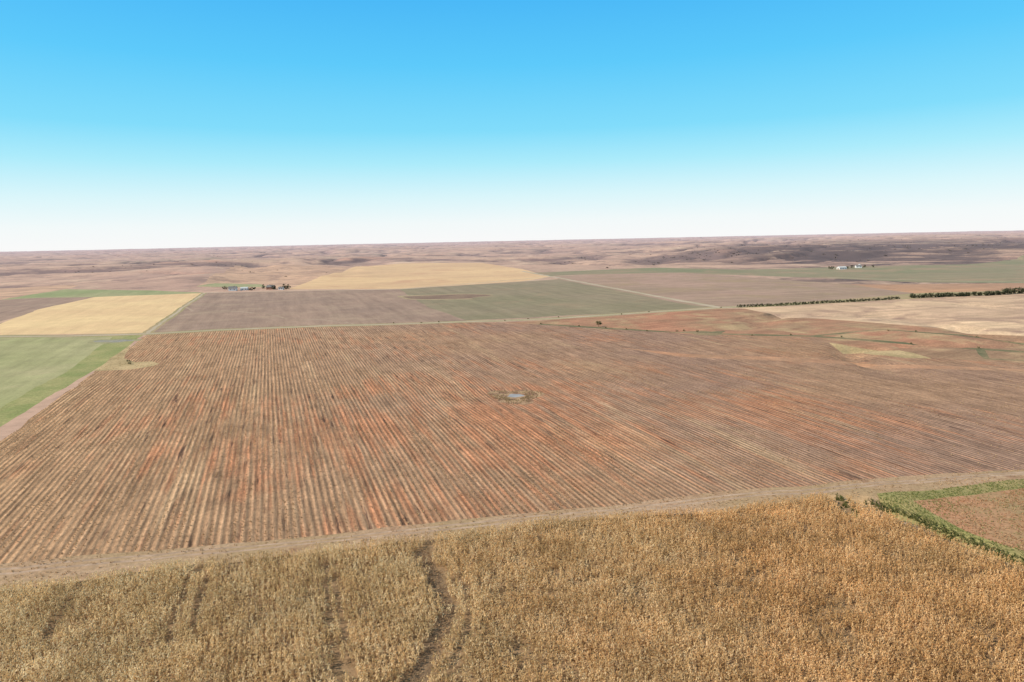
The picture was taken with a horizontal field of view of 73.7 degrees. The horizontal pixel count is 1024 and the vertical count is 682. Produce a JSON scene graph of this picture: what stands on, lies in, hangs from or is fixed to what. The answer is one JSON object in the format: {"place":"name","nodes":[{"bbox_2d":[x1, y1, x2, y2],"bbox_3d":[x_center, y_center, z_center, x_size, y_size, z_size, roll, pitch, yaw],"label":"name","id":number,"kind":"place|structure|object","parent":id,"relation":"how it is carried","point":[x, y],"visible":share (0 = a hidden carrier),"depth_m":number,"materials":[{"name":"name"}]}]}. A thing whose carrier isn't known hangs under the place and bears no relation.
{"place":"outdoors","nodes":[
{"label":"outdoors","id":0,"kind":"place"},
{"bbox_2d":[0,285,76,299],"bbox_3d":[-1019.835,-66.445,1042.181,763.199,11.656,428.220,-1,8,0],"label":"tan stubble field","id":1,"kind":"structure","parent":0,"point":[6,293],"depth_m":1032.29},
{"bbox_2d":[0,297,91,320],"bbox_3d":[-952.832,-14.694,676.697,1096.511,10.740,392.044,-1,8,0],"label":"mauve field","id":2,"kind":"structure","parent":0,"point":[11,308],"depth_m":758.65,"materials":[{"name":"brown soil"}]},
{"bbox_2d":[0,337,111,407],"bbox_3d":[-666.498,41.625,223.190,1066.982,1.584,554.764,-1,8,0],"label":"green field","id":3,"kind":"structure","parent":0,"point":[27,364],"depth_m":379.53,"materials":[{"name":"green plant"}]},
{"bbox_2d":[0,293,200,334],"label":"tan stubble field","id":4,"kind":"structure","parent":0,"point":[120,314],"depth_m":609.68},
{"bbox_2d":[2,289,199,299],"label":"green field","id":5,"kind":"structure","parent":0,"point":[76,293],"depth_m":919.58,"materials":[{"name":"plant"}]},
{"bbox_2d":[146,293,204,332],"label":"dirt track","id":6,"kind":"structure","parent":0,"point":[159,324],"depth_m":596.35,"materials":[{"name":"beige soil"}]},
{"bbox_2d":[196,283,265,286],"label":"green field","id":7,"kind":"structure","parent":0,"point":[231,284],"depth_m":1039.28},
{"bbox_2d":[198,264,349,288],"bbox_3d":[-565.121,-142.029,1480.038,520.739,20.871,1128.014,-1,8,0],"label":"rolling hills","id":8,"kind":"structure","parent":0,"point":[296,275],"depth_m":1333.98,"materials":[{"name":"brown soil"}]},
{"bbox_2d":[154,289,465,331],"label":"mauve field","id":9,"kind":"structure","parent":0,"point":[298,308],"depth_m":625.04,"materials":[{"name":"brown soil"}]},
{"bbox_2d":[186,307,353,323],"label":"wheel track","id":10,"kind":"structure","parent":9,"relation":"on","point":[272,315],"depth_m":588.20,"materials":[{"name":"brown soil"}]},
{"bbox_2d":[0,306,745,336],"bbox_3d":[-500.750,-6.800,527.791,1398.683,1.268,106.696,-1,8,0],"label":"gravel road","id":11,"kind":"structure","parent":0,"point":[349,325],"depth_m":507.36,"materials":[{"name":"beige gravel"}]},
{"bbox_2d":[212,277,540,292],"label":"dirt track","id":12,"kind":"structure","parent":0,"point":[370,289],"depth_m":892.36,"materials":[{"name":"brown soil"}]},
{"bbox_2d":[290,263,548,288],"bbox_3d":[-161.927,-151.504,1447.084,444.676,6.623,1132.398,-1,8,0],"label":"tan stubble field","id":13,"kind":"structure","parent":0,"point":[403,275],"depth_m":1189.74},
{"bbox_2d":[397,294,492,299],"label":"dry pond","id":14,"kind":"structure","parent":0,"point":[435,299],"depth_m":750.00,"materials":[{"name":"brown soil"}]},
{"bbox_2d":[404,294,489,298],"bbox_3d":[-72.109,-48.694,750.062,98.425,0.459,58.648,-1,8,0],"label":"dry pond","id":15,"kind":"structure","parent":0,"point":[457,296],"depth_m":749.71,"materials":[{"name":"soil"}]},
{"bbox_2d":[0,322,1023,563],"bbox_3d":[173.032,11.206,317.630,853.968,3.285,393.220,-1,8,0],"label":"ploughed field","id":16,"kind":"structure","parent":0,"point":[627,418],"depth_m":217.90,"materials":[{"name":"soil"}]},
{"bbox_2d":[87,339,141,343],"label":"wet hollow","id":17,"kind":"object","parent":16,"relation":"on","point":[91,341],"visible":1,"depth_m":448.07,"materials":[{"name":"beige plant"}]},
{"bbox_2d":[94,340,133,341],"bbox_3d":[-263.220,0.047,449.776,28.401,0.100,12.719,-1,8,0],"label":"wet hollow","id":18,"kind":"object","parent":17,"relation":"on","point":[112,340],"visible":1,"depth_m":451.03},
{"bbox_2d":[94,344,158,370],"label":"grassy hollow","id":19,"kind":"object","parent":16,"relation":"on","point":[111,363],"visible":1,"depth_m":357.49,"materials":[{"name":"plant"}]},
{"bbox_2d":[0,335,1023,557],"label":"crop stubble","id":20,"kind":"object","parent":16,"relation":"on","point":[361,442],"visible":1,"depth_m":208.28,"materials":[{"name":"beige plant"}]},
{"bbox_2d":[626,348,1023,371],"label":"red soil band","id":21,"kind":"object","parent":16,"relation":"on","point":[875,367],"visible":1,"depth_m":323.91,"materials":[{"name":"brown soil"}]},
{"bbox_2d":[0,499,1023,681],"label":"crop field soil","id":22,"kind":"structure","parent":0,"point":[338,666],"depth_m":110.46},
{"bbox_2d":[405,549,459,681],"bbox_3d":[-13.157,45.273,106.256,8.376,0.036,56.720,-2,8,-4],"label":"trampled path","id":23,"kind":"structure","parent":22,"relation":"on","point":[419,666],"depth_m":107.39,"materials":[{"name":"brown plant"}]},
{"bbox_2d":[0,492,1023,681],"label":"dry crop plants","id":24,"kind":"object","parent":22,"relation":"on","point":[539,622],"visible":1,"depth_m":111.20,"materials":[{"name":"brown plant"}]},
{"bbox_2d":[830,492,1023,564],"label":"ditch weeds","id":25,"kind":"object","parent":22,"relation":"on","point":[924,522],"visible":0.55,"depth_m":141.30,"materials":[{"name":"green plant"}]},
{"bbox_2d":[0,230,1023,440],"bbox_3d":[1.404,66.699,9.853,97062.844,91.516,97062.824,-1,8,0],"label":"ground","id":26,"kind":"structure","parent":0,"point":[166,271],"depth_m":2167.22,"materials":[{"name":"brown soil"}]},
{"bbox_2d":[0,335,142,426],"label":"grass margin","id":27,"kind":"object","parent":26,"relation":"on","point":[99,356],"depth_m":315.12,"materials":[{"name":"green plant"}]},
{"bbox_2d":[143,293,205,332],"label":"grass verge","id":28,"kind":"object","parent":26,"relation":"on","point":[163,323],"depth_m":605.21,"materials":[{"name":"beige plant"}]},
{"bbox_2d":[228,286,237,290],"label":"farmhouse","id":29,"kind":"object","parent":26,"relation":"on","point":[232,288],"visible":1,"depth_m":920.56,"materials":[{"name":"white"}]},
{"bbox_2d":[266,285,275,289],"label":"barn","id":30,"kind":"structure","parent":26,"relation":"on","point":[268,287],"depth_m":932.97,"materials":[{"name":"paint"}]},
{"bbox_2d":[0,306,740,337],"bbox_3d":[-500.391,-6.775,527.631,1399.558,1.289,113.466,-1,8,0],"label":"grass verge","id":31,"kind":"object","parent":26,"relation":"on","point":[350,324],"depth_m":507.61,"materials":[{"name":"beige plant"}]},
{"bbox_2d":[0,469,1023,590],"bbox_3d":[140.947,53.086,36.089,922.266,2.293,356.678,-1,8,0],"label":"field verge","id":32,"kind":"structure","parent":26,"relation":"on","point":[863,493],"depth_m":145.20,"materials":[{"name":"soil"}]},
{"bbox_2d":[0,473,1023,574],"bbox_3d":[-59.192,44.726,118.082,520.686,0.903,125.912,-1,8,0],"label":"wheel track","id":33,"kind":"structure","parent":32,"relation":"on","point":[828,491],"depth_m":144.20,"materials":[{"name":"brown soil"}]},
{"bbox_2d":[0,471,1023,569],"bbox_3d":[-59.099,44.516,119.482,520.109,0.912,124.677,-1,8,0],"label":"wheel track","id":34,"kind":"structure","parent":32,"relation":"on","point":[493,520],"depth_m":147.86,"materials":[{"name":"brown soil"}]},
{"bbox_2d":[877,479,1023,565],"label":"grass swale","id":35,"kind":"object","parent":32,"relation":"on","point":[984,487],"depth_m":152.36,"materials":[{"name":"plant"}]},
{"bbox_2d":[914,488,1023,550],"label":"dry grass swale","id":36,"kind":"structure","parent":32,"relation":"on","point":[994,517],"depth_m":146.27,"materials":[{"name":"plant"}]},
{"bbox_2d":[64,237,1017,283],"bbox_3d":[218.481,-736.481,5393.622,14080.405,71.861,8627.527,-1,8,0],"label":"distant trees","id":37,"kind":"object","parent":26,"relation":"on","point":[710,256],"visible":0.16,"depth_m":1994.84,"materials":[{"name":"green plant"}]},
{"bbox_2d":[222,265,873,289],"bbox_3d":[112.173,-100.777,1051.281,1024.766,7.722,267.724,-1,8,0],"label":"farmstead trees","id":38,"kind":"object","parent":26,"relation":"on","point":[284,286],"visible":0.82,"depth_m":938.46,"materials":[{"name":"green plant"}]},
{"bbox_2d":[501,309,1023,362],"bbox_3d":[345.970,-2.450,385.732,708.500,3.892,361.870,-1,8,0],"label":"pasture","id":39,"kind":"structure","parent":26,"relation":"on","point":[747,321],"depth_m":432.29,"materials":[{"name":"brown plant"}]},
{"bbox_2d":[126,307,979,363],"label":"shrub clumps","id":40,"kind":"object","parent":39,"relation":"on","point":[626,328],"visible":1,"depth_m":433.96,"materials":[{"name":"green plant"}]},
{"bbox_2d":[682,331,724,334],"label":"grassy hollow","id":41,"kind":"object","parent":39,"relation":"on","point":[707,332],"visible":0.97,"depth_m":429.78,"materials":[{"name":"beige plant"}]},
{"bbox_2d":[538,324,1023,352],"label":"drainage channel","id":42,"kind":"object","parent":39,"relation":"on","point":[787,335],"visible":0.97,"depth_m":407.34,"materials":[{"name":"brown soil"}]},
{"bbox_2d":[830,343,931,358],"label":"grassy hollow","id":43,"kind":"object","parent":39,"relation":"on","point":[844,349],"visible":0.97,"depth_m":347.97,"materials":[{"name":"beige plant"}]},
{"bbox_2d":[810,329,1023,344],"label":"drainage channel","id":44,"kind":"object","parent":39,"relation":"on","point":[912,331],"visible":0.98,"depth_m":407.42,"materials":[{"name":"brown soil"}]},
{"bbox_2d":[976,349,1023,360],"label":"drainage channel","id":45,"kind":"object","parent":39,"relation":"on","point":[982,353],"visible":1,"depth_m":332.48,"materials":[{"name":"beige plant"}]},
{"bbox_2d":[741,291,1023,307],"bbox_3d":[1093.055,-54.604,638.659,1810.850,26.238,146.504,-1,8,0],"label":"grass verge","id":46,"kind":"object","parent":26,"relation":"on","point":[903,296],"depth_m":626.34,"materials":[{"name":"plant"}]},
{"bbox_2d":[737,296,899,306],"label":"windbreak shrub row","id":47,"kind":"object","parent":46,"relation":"on","point":[811,302],"visible":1,"depth_m":589.13,"materials":[{"name":"green plant"}]},
{"bbox_2d":[908,286,1023,297],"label":"windbreak tree row","id":48,"kind":"object","parent":26,"relation":"on","point":[987,293],"visible":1,"depth_m":627.66,"materials":[{"name":"green plant"}]},
{"bbox_2d":[0,0,1023,251],"label":"sky","id":49,"kind":"structure","parent":0,"point":[125,124],"materials":[{"name":"blue"}]},
{"bbox_2d":[508,394,523,396],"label":"pond water","id":50,"kind":"structure","parent":0,"point":[515,395],"depth_m":267.35,"materials":[{"name":"blue liquid"}]},
{"bbox_2d":[488,390,544,404],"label":"pond bank","id":51,"kind":"structure","parent":0,"point":[515,398],"depth_m":265.84,"materials":[{"name":"brown soil"}]},
{"bbox_2d":[487,390,541,403],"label":"pond reeds","id":52,"kind":"object","parent":51,"relation":"on","point":[522,398],"visible":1,"depth_m":262.37,"materials":[{"name":"plant"}]},
{"bbox_2d":[400,279,707,319],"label":"olive field","id":53,"kind":"structure","parent":0,"point":[539,298],"depth_m":670.92,"materials":[{"name":"plant"}]},
{"bbox_2d":[522,271,718,306],"bbox_3d":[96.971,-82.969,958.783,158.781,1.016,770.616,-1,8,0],"label":"gravel road","id":54,"kind":"structure","parent":0,"point":[632,291],"depth_m":749.96,"materials":[{"name":"beige gravel"}]},
{"bbox_2d":[556,272,909,306],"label":"mauve field","id":55,"kind":"structure","parent":0,"point":[717,290],"depth_m":775.63,"materials":[{"name":"brown soil"}]},
{"bbox_2d":[538,255,1023,282],"bbox_3d":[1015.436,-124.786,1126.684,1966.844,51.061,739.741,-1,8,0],"label":"olive field","id":56,"kind":"structure","parent":0,"point":[1007,271],"depth_m":1061.60,"materials":[{"name":"plant"}]},
{"bbox_2d":[743,294,1023,335],"bbox_3d":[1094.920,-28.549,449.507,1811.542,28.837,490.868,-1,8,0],"label":"tan stubble field","id":57,"kind":"structure","parent":0,"point":[1002,314],"depth_m":516.79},
{"bbox_2d":[828,277,985,281],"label":"dirt track","id":58,"kind":"structure","parent":0,"point":[934,280],"depth_m":843.97,"materials":[{"name":"brown soil"}]},
{"bbox_2d":[851,283,1023,292],"bbox_3d":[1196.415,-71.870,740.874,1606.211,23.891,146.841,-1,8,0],"label":"orange stubble field","id":59,"kind":"structure","parent":0,"point":[922,288],"depth_m":734.38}
]}

